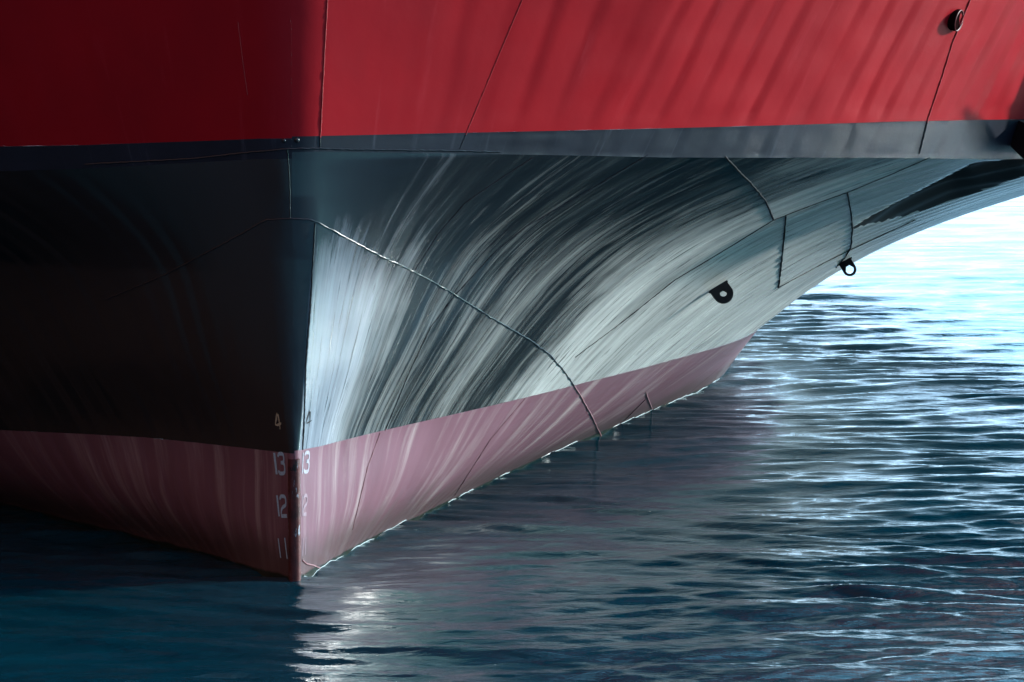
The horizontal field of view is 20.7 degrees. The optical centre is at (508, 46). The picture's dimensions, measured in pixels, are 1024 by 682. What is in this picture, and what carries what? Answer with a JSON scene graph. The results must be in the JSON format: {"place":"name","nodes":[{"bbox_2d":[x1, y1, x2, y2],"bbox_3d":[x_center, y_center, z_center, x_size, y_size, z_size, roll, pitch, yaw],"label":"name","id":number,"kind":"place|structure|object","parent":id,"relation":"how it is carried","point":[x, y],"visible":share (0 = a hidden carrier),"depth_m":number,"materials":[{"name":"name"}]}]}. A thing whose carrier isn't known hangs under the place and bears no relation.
{"place":"outdoors","nodes":[
{"label":"outdoors","id":0,"kind":"place"},
{"bbox_2d":[0,196,1023,681],"bbox_3d":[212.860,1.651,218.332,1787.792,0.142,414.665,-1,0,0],"label":"water","id":1,"kind":"structure","parent":0,"point":[822,480],"depth_m":20.85,"materials":[{"name":"teal liquid"}]},
{"bbox_2d":[0,0,1023,581],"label":"ship","id":2,"kind":"object","parent":1,"relation":"on","point":[258,258],"visible":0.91,"depth_m":20.82,"materials":[{"name":"paint"}]},
{"bbox_2d":[1011,120,1023,158],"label":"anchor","id":3,"kind":"object","parent":2,"relation":"hanging from","point":[1017,144],"visible":1,"depth_m":24.06,"materials":[{"name":"metal"}]},
{"bbox_2d":[312,378,719,576],"bbox_3d":[0.396,3.789,25.920,0.188,0.094,12.241,-1,0,19],"label":"foam","id":4,"kind":"object","parent":1,"relation":"on","point":[502,475],"visible":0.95,"depth_m":24.69,"materials":[{"name":"grey"}]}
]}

